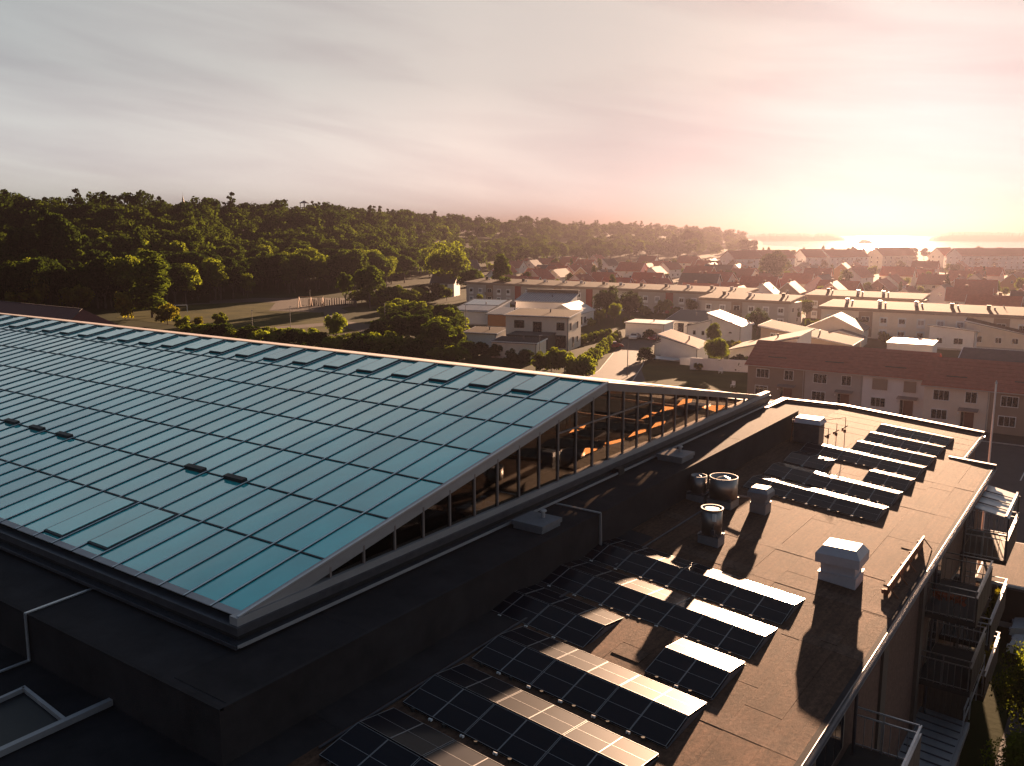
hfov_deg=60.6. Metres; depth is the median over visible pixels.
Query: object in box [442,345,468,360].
shrub
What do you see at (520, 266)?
house
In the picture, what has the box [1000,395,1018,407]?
window
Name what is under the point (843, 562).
roof vent
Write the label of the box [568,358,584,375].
shrub
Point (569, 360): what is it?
shrub
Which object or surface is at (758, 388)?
window
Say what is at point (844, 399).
door
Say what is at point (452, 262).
broadleaf tree
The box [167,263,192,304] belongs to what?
broadleaf tree
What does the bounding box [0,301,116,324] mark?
barn
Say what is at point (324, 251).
broadleaf tree
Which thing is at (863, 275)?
house
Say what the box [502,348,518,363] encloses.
shrub
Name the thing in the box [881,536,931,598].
fall guard
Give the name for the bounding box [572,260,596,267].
house
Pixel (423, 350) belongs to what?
shrub
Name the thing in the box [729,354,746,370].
shrub
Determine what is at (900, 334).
window
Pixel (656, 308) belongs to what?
shrub
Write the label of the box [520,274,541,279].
house
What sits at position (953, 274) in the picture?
house
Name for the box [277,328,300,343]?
shrub
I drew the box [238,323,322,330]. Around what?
path
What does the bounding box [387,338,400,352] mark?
shrub
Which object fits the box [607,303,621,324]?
broadleaf tree
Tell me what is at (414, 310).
broadleaf tree
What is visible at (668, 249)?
broadleaf tree
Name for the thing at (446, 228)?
broadleaf tree
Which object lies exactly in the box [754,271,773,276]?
house
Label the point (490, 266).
broadleaf tree
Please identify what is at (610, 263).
house
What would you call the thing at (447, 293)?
broadleaf tree
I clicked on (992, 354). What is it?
roof
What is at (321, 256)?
broadleaf tree
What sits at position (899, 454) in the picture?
solar panel row
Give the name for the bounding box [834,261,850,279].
house
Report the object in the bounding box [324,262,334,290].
broadleaf tree
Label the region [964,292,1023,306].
house
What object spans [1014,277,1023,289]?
broadleaf tree
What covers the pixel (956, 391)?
terraced house
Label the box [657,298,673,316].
broadleaf tree
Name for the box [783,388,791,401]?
door
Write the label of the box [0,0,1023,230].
sky
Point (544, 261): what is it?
house
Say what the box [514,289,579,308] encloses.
villa
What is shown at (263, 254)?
broadleaf tree
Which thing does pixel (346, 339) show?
shrub
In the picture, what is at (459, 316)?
broadleaf tree
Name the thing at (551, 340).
terrace canopy
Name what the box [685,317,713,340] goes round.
villa
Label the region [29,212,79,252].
broadleaf tree
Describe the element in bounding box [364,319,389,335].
shrub
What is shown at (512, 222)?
broadleaf tree
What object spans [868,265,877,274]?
broadleaf tree
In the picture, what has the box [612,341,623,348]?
parked car
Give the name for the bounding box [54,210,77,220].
broadleaf tree
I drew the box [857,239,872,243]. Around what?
hills
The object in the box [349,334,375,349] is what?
shrub
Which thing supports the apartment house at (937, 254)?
on the ground at (987, 721)
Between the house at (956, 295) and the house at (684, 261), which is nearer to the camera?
the house at (956, 295)
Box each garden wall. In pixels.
[680,357,689,364]
[690,358,747,371]
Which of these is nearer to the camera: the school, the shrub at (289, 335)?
the shrub at (289, 335)
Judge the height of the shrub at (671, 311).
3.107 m
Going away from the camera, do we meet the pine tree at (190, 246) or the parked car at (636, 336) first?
the parked car at (636, 336)
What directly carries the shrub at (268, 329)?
on the ground at (987, 721)
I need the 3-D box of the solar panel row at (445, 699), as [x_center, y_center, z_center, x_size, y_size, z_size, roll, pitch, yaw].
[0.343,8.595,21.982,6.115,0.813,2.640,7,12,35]
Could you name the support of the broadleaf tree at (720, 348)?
on the ground at (987, 721)
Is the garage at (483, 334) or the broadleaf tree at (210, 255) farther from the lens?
the broadleaf tree at (210, 255)
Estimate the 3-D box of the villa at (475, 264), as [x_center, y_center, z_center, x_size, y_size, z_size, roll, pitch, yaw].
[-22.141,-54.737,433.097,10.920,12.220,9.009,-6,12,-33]
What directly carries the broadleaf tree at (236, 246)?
on the ground at (987, 721)
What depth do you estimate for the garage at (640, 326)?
200.39 m
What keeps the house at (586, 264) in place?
on the ground at (987, 721)
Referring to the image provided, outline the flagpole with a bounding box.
[976,380,997,585]
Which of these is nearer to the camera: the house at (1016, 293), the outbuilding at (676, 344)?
the outbuilding at (676, 344)
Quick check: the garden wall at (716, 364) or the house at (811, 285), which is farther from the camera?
the house at (811, 285)
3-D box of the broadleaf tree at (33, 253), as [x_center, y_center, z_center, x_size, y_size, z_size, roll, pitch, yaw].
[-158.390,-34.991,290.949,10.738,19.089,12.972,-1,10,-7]
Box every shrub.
[4,285,36,303]
[57,284,94,307]
[114,291,138,319]
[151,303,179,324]
[172,315,190,327]
[176,325,191,332]
[190,316,202,324]
[191,324,209,334]
[197,323,215,334]
[211,312,227,324]
[211,323,233,336]
[222,329,237,337]
[232,327,254,338]
[239,324,260,338]
[247,331,256,339]
[251,329,273,341]
[261,326,277,332]
[267,333,280,341]
[271,328,282,335]
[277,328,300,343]
[295,331,316,344]
[297,328,319,331]
[306,332,328,346]
[320,336,342,347]
[327,335,345,348]
[342,337,353,347]
[343,336,355,348]
[344,332,360,338]
[346,288,367,302]
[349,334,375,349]
[363,334,383,352]
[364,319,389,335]
[368,292,389,305]
[369,331,398,336]
[370,336,392,351]
[375,289,395,304]
[376,285,397,296]
[377,303,402,313]
[379,305,400,317]
[379,335,402,350]
[385,298,408,305]
[385,327,404,336]
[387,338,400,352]
[393,336,413,340]
[394,338,412,353]
[397,341,414,356]
[399,290,422,303]
[400,340,420,357]
[408,301,426,306]
[411,287,426,298]
[417,284,431,292]
[417,343,434,358]
[419,291,436,302]
[426,347,447,359]
[435,284,452,297]
[440,337,460,346]
[442,342,456,347]
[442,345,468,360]
[449,346,471,359]
[457,341,479,357]
[462,318,469,331]
[475,341,488,356]
[487,343,502,356]
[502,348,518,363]
[515,349,534,365]
[530,351,547,370]
[540,346,561,370]
[551,350,573,371]
[564,355,584,374]
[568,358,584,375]
[577,355,597,376]
[584,349,597,359]
[586,318,595,325]
[587,347,599,361]
[588,333,593,340]
[592,332,597,340]
[593,345,603,356]
[594,342,607,354]
[598,340,609,350]
[599,330,604,338]
[601,329,608,337]
[603,338,612,347]
[610,332,619,341]
[614,330,622,338]
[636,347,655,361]
[637,305,646,313]
[642,329,656,339]
[644,307,652,314]
[653,305,663,313]
[668,307,673,314]
[694,363,702,369]
[726,340,734,347]
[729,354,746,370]
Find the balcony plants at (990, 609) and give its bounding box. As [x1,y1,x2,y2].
[979,588,1000,635]
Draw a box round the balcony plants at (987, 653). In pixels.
[979,642,993,687]
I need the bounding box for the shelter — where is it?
[975,542,1023,627]
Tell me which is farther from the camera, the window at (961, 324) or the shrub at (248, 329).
the shrub at (248, 329)
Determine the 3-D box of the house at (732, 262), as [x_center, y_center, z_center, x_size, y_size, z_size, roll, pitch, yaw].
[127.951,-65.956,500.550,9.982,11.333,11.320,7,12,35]
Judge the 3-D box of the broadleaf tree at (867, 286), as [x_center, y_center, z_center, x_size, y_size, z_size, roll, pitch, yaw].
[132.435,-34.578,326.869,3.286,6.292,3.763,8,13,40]
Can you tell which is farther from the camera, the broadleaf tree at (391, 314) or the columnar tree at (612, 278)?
the columnar tree at (612, 278)
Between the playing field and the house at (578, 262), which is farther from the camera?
the house at (578, 262)
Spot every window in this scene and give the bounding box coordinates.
[514,320,523,327]
[533,322,541,331]
[556,323,563,330]
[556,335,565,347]
[674,323,683,332]
[733,305,739,309]
[755,385,767,393]
[756,368,769,377]
[784,370,793,380]
[811,391,825,400]
[813,373,826,383]
[813,714,844,765]
[841,375,851,385]
[861,316,868,321]
[870,397,885,407]
[880,318,886,322]
[898,331,903,336]
[899,319,904,323]
[916,333,922,337]
[917,320,923,325]
[924,618,936,662]
[930,408,947,419]
[930,557,942,597]
[932,389,949,400]
[937,321,943,325]
[951,562,960,581]
[953,338,962,344]
[956,322,963,327]
[961,504,975,548]
[964,391,977,403]
[977,336,981,341]
[995,337,1001,343]
[997,415,1015,427]
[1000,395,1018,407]
[1012,338,1018,344]
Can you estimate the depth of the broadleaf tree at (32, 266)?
259.68 m
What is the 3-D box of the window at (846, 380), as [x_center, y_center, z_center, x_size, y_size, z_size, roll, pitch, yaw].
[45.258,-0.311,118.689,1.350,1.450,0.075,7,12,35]
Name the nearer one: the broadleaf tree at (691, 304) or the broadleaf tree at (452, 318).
the broadleaf tree at (452, 318)
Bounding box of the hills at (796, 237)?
[746,233,844,240]
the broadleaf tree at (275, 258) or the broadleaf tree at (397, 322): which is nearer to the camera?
the broadleaf tree at (397, 322)
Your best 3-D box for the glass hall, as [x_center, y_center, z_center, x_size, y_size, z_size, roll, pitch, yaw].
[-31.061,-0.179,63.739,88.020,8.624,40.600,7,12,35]
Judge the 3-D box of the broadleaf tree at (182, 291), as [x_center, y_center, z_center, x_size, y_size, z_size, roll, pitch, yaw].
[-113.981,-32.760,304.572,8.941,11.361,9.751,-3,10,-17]
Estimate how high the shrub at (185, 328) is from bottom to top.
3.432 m
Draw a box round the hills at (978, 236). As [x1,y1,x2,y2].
[929,231,1023,240]
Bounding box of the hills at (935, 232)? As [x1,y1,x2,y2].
[710,229,1023,235]
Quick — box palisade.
[308,298,356,306]
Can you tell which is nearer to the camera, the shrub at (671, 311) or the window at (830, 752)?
the window at (830, 752)
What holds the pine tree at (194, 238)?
on the ground at (987, 721)
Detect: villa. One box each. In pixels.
[429,274,460,296]
[457,299,511,325]
[464,260,480,270]
[486,307,534,326]
[503,308,582,350]
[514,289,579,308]
[554,300,595,326]
[665,309,711,333]
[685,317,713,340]
[707,310,754,341]
[728,328,814,357]
[758,320,863,346]
[806,312,870,345]
[927,324,979,349]
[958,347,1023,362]
[964,317,1023,350]
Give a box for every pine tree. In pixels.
[0,292,4,300]
[35,207,58,291]
[102,251,124,306]
[131,227,145,250]
[183,236,194,251]
[186,261,208,301]
[191,236,201,249]
[944,274,950,284]
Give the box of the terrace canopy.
[506,331,555,349]
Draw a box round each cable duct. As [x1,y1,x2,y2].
[318,591,569,748]
[614,510,701,565]
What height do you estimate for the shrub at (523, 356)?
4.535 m
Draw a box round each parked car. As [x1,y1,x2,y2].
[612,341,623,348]
[629,333,640,339]
[647,334,658,340]
[1006,634,1023,659]
[1009,617,1023,635]
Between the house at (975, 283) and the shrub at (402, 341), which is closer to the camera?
the shrub at (402, 341)
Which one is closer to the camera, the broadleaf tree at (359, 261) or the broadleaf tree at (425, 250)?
the broadleaf tree at (359, 261)
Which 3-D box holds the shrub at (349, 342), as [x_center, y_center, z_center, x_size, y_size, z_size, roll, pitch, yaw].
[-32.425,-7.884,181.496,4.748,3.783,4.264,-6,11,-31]
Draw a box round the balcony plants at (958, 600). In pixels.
[933,588,966,606]
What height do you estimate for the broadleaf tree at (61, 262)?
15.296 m
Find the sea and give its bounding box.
[761,236,1023,250]
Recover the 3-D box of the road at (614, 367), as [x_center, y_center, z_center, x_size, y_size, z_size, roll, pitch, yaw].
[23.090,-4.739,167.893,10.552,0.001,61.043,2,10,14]
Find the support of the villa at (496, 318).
on the ground at (987, 721)
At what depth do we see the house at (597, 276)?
370.09 m
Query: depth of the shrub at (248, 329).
194.02 m
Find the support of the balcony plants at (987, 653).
on the flat roofed building
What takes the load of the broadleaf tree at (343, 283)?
on the ground at (987, 721)
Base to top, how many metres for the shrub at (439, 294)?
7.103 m
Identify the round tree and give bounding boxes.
[592,286,619,317]
[618,291,643,317]
[745,307,769,335]
[759,250,790,276]
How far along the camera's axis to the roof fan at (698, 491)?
39.51 m
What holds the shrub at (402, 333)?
on the ground at (987, 721)
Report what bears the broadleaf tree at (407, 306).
on the ground at (987, 721)
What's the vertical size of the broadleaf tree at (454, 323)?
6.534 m
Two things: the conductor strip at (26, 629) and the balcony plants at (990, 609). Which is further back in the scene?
the balcony plants at (990, 609)
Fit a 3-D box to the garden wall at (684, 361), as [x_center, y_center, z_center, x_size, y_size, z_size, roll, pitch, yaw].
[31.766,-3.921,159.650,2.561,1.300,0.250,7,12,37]
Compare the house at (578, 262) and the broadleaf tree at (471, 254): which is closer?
the house at (578, 262)
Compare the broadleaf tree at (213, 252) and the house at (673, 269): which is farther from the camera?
the house at (673, 269)
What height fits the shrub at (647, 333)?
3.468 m
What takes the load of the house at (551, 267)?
on the ground at (987, 721)
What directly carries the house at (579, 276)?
on the ground at (987, 721)
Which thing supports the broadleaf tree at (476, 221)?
on the ground at (987, 721)
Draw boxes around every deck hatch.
[511,508,561,533]
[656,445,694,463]
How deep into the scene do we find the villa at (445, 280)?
328.50 m
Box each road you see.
[591,339,659,382]
[974,442,1023,765]
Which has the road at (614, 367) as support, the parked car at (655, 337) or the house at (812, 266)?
the parked car at (655, 337)
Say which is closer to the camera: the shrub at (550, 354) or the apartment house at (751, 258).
the shrub at (550, 354)
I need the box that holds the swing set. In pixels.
[297,296,324,307]
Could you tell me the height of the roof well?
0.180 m
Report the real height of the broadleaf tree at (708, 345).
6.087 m
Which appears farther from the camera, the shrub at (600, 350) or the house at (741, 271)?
the house at (741, 271)
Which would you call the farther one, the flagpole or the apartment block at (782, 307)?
the apartment block at (782, 307)
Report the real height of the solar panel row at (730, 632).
0.987 m
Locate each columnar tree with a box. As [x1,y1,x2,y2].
[129,249,173,317]
[491,253,512,281]
[598,259,601,269]
[609,274,615,282]
[898,281,902,291]
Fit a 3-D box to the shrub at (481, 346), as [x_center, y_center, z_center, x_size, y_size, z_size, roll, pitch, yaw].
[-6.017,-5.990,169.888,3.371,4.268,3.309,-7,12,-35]
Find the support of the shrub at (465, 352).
on the ground at (987, 721)
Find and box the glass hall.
[0,313,774,649]
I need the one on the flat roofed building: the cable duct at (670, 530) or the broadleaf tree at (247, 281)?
the cable duct at (670, 530)
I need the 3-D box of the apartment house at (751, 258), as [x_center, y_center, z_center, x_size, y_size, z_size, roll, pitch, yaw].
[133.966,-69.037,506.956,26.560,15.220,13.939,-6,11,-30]
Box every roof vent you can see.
[737,484,774,515]
[815,537,869,589]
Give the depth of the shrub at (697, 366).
152.82 m
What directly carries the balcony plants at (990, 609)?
on the flat roofed building
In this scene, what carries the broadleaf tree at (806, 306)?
on the ground at (987, 721)
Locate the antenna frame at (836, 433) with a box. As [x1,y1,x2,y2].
[815,417,847,446]
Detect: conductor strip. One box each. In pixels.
[0,588,92,672]
[555,503,601,544]
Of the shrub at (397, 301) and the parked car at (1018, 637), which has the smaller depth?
the parked car at (1018, 637)
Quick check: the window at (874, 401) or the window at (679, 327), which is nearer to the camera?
the window at (874, 401)
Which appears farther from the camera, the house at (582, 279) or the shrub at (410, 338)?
the house at (582, 279)
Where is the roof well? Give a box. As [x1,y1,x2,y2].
[0,685,64,746]
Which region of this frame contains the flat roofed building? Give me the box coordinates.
[0,338,1019,765]
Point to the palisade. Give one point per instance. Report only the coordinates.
(354, 302)
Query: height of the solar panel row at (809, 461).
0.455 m
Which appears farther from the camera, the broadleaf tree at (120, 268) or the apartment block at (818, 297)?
the broadleaf tree at (120, 268)
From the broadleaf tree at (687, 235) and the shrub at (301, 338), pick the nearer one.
the shrub at (301, 338)
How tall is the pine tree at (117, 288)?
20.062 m
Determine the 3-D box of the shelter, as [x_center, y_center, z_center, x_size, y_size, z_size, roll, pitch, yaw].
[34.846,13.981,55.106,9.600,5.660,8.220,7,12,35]
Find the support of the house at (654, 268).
on the ground at (987, 721)
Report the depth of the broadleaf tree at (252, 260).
341.40 m
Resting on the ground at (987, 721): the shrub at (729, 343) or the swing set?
the shrub at (729, 343)
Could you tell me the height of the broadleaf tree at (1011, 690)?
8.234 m
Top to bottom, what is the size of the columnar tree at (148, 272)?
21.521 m
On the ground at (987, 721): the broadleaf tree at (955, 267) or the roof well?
the broadleaf tree at (955, 267)
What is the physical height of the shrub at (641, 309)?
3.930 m
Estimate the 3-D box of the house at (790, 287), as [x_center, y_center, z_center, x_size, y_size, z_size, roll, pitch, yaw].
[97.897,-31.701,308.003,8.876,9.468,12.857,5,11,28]
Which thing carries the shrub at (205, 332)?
on the ground at (987, 721)
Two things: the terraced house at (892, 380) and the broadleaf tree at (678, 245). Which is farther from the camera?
the broadleaf tree at (678, 245)
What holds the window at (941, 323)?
in the apartment block at (914, 319)
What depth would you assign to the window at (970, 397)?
106.63 m
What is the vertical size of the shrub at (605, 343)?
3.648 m
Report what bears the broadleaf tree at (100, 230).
on the ground at (987, 721)
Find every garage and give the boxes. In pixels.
[464,326,505,347]
[490,336,547,358]
[624,318,674,338]
[829,329,865,346]
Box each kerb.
[589,353,612,376]
[982,440,1023,446]
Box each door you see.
[630,327,642,337]
[649,328,661,338]
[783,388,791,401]
[840,394,848,404]
[903,400,912,416]
[963,412,973,428]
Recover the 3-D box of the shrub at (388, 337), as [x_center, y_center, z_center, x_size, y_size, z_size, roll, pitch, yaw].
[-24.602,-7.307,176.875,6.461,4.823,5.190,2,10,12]
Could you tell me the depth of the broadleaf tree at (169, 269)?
281.29 m
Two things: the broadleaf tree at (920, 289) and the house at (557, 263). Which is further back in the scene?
the house at (557, 263)
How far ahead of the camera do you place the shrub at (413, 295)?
288.95 m
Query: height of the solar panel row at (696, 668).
0.454 m
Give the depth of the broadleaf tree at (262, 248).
398.90 m
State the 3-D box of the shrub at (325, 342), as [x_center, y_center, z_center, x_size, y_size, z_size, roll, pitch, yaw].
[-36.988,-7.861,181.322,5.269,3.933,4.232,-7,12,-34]
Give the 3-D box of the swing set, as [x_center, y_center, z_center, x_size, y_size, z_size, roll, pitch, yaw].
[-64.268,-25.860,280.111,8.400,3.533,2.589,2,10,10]
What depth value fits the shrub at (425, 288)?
315.98 m
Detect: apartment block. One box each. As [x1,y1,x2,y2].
[464,277,758,313]
[698,291,804,324]
[805,288,929,318]
[818,298,1023,338]
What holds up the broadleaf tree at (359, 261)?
on the ground at (987, 721)
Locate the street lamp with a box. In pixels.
[627,335,629,376]
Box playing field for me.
[116,302,305,324]
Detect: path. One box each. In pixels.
[173,298,350,304]
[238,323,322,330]
[324,308,370,332]
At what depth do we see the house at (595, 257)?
587.75 m
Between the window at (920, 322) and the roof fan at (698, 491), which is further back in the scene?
the window at (920, 322)
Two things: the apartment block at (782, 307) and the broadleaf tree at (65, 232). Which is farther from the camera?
the broadleaf tree at (65, 232)
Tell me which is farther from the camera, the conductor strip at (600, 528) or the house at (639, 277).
the house at (639, 277)
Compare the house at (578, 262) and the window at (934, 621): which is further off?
the house at (578, 262)
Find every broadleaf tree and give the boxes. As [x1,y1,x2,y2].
[0,231,6,242]
[0,253,18,265]
[0,260,16,292]
[2,227,39,259]
[13,258,57,292]
[18,249,50,261]
[24,213,42,227]
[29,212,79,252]
[37,256,65,305]
[45,218,91,260]
[51,272,88,307]
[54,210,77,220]
[58,259,74,266]
[60,249,89,267]
[83,249,105,264]
[88,228,113,238]
[95,235,124,250]
[95,241,119,254]
[102,208,119,219]
[104,255,140,292]
[105,235,132,249]
[113,252,129,258]
[130,248,145,258]
[131,239,150,249]
[139,221,157,236]
[142,235,166,251]
[144,260,177,284]
[160,234,188,245]
[160,275,178,302]
[165,253,179,264]
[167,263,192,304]
[169,240,188,252]
[172,252,209,265]
[174,282,195,300]
[179,263,201,303]
[197,252,219,259]
[199,250,216,255]
[202,258,230,299]
[213,269,235,298]
[221,257,245,297]
[223,243,244,251]
[232,255,247,291]
[234,261,256,295]
[239,273,255,298]
[242,257,265,292]
[244,249,260,282]
[250,222,266,236]
[254,208,269,218]
[257,244,272,253]
[258,251,272,287]
[263,253,288,291]
[265,241,279,253]
[278,251,296,289]
[278,253,306,292]
[286,247,302,283]
[288,241,311,249]
[295,247,319,285]
[297,255,316,291]
[305,257,331,291]
[310,253,329,288]
[318,248,329,256]
[323,312,347,336]
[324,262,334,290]
[326,249,349,262]
[327,249,340,282]
[330,254,352,291]
[335,272,353,299]
[342,249,369,289]
[350,265,385,307]
[366,251,391,271]
[380,245,400,277]
[381,259,396,286]
[384,311,403,318]
[385,256,401,283]
[386,315,408,335]
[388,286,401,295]
[396,244,408,251]
[396,255,418,282]
[398,249,417,277]
[400,303,415,312]
[405,314,431,336]
[407,306,424,315]
[408,247,421,276]
[414,309,433,324]
[419,317,441,335]
[420,247,438,275]
[421,321,457,344]
[424,240,472,278]
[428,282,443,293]
[431,309,443,316]
[433,304,459,312]
[433,305,446,316]
[434,317,449,322]
[435,225,452,240]
[435,307,464,325]
[441,289,452,300]
[446,316,463,328]
[446,319,458,327]
[450,245,468,257]
[451,326,466,339]
[456,268,484,285]
[464,248,473,259]
[471,218,481,227]
[484,250,494,268]
[487,262,493,270]
[503,220,516,235]
[522,272,531,276]
[550,242,560,258]
[558,242,568,255]
[564,273,572,280]
[593,227,600,236]
[594,309,605,319]
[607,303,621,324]
[634,239,645,255]
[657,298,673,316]
[665,244,671,254]
[670,234,678,255]
[672,242,683,257]
[679,229,695,254]
[681,246,693,253]
[685,299,698,309]
[693,231,704,255]
[703,339,715,358]
[705,322,721,340]
[709,337,729,360]
[722,232,730,239]
[740,239,751,249]
[748,240,757,249]
[802,299,813,315]
[805,318,818,326]
[820,261,827,267]
[838,269,852,280]
[863,282,871,290]
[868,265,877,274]
[896,260,905,266]
[902,277,910,285]
[917,286,923,292]
[920,248,928,256]
[944,263,950,273]
[950,264,959,269]
[980,728,1023,765]
[988,640,1023,733]
[1001,287,1009,294]
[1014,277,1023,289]
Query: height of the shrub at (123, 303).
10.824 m
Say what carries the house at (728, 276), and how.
on the ground at (987, 721)
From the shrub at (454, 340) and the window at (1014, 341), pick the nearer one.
the shrub at (454, 340)
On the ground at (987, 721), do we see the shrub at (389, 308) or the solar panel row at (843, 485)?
the shrub at (389, 308)
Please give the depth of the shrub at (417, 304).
255.51 m
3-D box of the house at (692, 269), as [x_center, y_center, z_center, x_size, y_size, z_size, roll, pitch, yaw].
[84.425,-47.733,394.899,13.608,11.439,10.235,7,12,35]
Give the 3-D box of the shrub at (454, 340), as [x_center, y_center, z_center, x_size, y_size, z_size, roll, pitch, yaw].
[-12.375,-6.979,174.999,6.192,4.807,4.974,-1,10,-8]
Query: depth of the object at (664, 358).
161.84 m
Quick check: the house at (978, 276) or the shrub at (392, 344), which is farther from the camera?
the house at (978, 276)
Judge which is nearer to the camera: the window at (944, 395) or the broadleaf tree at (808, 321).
the window at (944, 395)
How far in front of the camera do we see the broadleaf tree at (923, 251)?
737.62 m
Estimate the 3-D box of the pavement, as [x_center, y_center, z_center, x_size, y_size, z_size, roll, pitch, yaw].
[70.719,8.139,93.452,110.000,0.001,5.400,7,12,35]
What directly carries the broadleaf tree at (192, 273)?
on the ground at (987, 721)
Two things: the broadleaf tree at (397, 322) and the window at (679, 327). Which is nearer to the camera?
the broadleaf tree at (397, 322)
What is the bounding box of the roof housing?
[791,414,826,443]
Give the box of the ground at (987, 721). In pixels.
[31,231,1023,765]
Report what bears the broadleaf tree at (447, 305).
on the ground at (987, 721)
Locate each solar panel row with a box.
[319,707,502,765]
[403,663,658,765]
[472,626,706,748]
[492,585,622,647]
[541,560,777,658]
[584,538,804,624]
[645,638,744,699]
[743,475,888,521]
[764,462,902,505]
[783,451,835,470]
[800,442,926,477]
[851,440,936,466]
[862,469,915,490]
[864,432,945,455]
[875,424,953,446]
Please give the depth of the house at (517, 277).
331.48 m
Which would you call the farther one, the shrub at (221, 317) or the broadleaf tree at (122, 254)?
the broadleaf tree at (122, 254)
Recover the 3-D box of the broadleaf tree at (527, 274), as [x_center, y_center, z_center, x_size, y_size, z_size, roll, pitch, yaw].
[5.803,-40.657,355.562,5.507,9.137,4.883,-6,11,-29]
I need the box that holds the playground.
[269,300,350,312]
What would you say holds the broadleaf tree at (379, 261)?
on the ground at (987, 721)
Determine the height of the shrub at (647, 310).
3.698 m
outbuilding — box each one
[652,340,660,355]
[657,329,707,361]
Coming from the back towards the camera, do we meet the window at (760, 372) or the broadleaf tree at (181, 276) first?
the broadleaf tree at (181, 276)
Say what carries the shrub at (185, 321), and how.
on the ground at (987, 721)
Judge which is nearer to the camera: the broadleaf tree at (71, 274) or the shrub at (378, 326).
the shrub at (378, 326)
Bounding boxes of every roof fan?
[686,473,708,503]
[697,504,724,547]
[707,473,738,510]
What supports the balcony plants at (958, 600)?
on the flat roofed building
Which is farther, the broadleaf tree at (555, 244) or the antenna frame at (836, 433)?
the broadleaf tree at (555, 244)
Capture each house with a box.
[485,270,509,277]
[493,265,516,275]
[509,259,528,272]
[509,274,527,278]
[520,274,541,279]
[524,267,550,272]
[526,258,542,267]
[530,267,555,279]
[536,264,555,268]
[538,257,553,264]
[546,264,573,273]
[548,261,567,265]
[550,267,572,280]
[558,256,579,264]
[566,278,592,281]
[568,263,581,272]
[569,272,595,281]
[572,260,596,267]
[573,265,596,274]
[577,258,596,265]
[577,262,595,267]
[589,254,604,260]
[591,270,619,281]
[596,257,618,271]
[597,268,613,271]
[601,275,633,282]
[615,261,647,277]
[623,280,655,283]
[631,270,665,282]
[636,255,659,262]
[640,276,673,284]
[646,262,653,267]
[647,265,669,274]
[652,259,671,265]
[658,272,673,283]
[659,261,682,277]
[677,255,700,267]
[677,271,722,284]
[682,264,716,272]
[682,280,720,286]
[694,259,721,265]
[702,270,738,281]
[705,263,734,271]
[718,250,767,271]
[720,280,759,287]
[726,259,745,267]
[731,266,758,280]
[734,262,744,267]
[739,274,780,288]
[744,340,815,402]
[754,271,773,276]
[754,280,780,293]
[757,250,801,271]
[770,263,785,275]
[778,279,806,300]
[779,279,788,287]
[781,271,814,288]
[782,265,801,273]
[794,249,846,267]
[797,261,809,269]
[799,263,820,272]
[803,266,833,276]
[804,344,872,406]
[805,272,834,293]
[815,278,864,290]
[822,249,869,267]
[822,279,847,289]
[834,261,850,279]
[839,265,874,284]
[850,261,861,265]
[861,348,941,418]
[868,247,916,268]
[870,277,898,291]
[879,265,917,285]
[885,273,907,291]
[899,284,928,300]
[910,259,940,273]
[916,267,934,279]
[916,272,948,290]
[921,356,997,431]
[927,247,951,267]
[927,281,952,303]
[944,285,993,304]
[948,260,969,270]
[948,269,984,282]
[951,275,965,286]
[954,277,997,294]
[964,266,981,270]
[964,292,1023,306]
[968,272,986,279]
[972,265,1005,280]
[987,361,1023,436]
[1000,271,1023,289]
[1010,291,1023,295]
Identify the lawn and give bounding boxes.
[229,312,408,338]
[641,360,747,398]
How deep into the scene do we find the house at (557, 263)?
496.95 m
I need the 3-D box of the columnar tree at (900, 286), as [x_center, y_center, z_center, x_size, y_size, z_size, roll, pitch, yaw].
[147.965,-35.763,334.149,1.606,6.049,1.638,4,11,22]
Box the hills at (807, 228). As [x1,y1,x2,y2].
[460,226,890,231]
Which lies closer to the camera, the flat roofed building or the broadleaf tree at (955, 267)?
the flat roofed building
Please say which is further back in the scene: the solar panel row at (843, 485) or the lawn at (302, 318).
the lawn at (302, 318)
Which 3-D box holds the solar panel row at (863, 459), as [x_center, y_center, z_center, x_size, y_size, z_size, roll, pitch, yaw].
[19.194,4.083,48.069,6.115,0.811,2.640,7,12,35]
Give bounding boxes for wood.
[0,194,747,271]
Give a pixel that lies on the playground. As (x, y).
(292, 308)
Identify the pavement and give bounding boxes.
[983,432,1023,444]
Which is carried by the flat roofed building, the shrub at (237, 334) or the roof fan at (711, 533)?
the roof fan at (711, 533)
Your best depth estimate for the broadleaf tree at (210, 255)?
335.42 m
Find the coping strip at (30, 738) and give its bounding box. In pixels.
[0,698,112,756]
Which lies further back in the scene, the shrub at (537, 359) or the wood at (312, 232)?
the wood at (312, 232)
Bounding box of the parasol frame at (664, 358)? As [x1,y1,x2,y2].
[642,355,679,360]
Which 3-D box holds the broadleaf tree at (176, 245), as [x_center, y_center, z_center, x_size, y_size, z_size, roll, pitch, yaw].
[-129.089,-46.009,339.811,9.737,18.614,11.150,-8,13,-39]
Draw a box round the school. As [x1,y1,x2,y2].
[945,248,1023,268]
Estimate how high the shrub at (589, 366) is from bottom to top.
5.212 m
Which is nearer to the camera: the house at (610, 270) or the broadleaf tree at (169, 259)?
the broadleaf tree at (169, 259)
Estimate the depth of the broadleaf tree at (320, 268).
348.58 m
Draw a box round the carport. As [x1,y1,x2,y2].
[886,337,938,352]
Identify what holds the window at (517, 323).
in the villa at (564, 325)
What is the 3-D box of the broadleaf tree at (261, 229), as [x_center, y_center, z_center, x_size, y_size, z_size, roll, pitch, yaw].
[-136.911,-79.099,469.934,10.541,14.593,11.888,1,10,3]
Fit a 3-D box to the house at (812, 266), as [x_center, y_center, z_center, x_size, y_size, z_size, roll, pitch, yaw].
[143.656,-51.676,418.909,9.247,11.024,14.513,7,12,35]
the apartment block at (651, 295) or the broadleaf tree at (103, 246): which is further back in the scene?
the broadleaf tree at (103, 246)

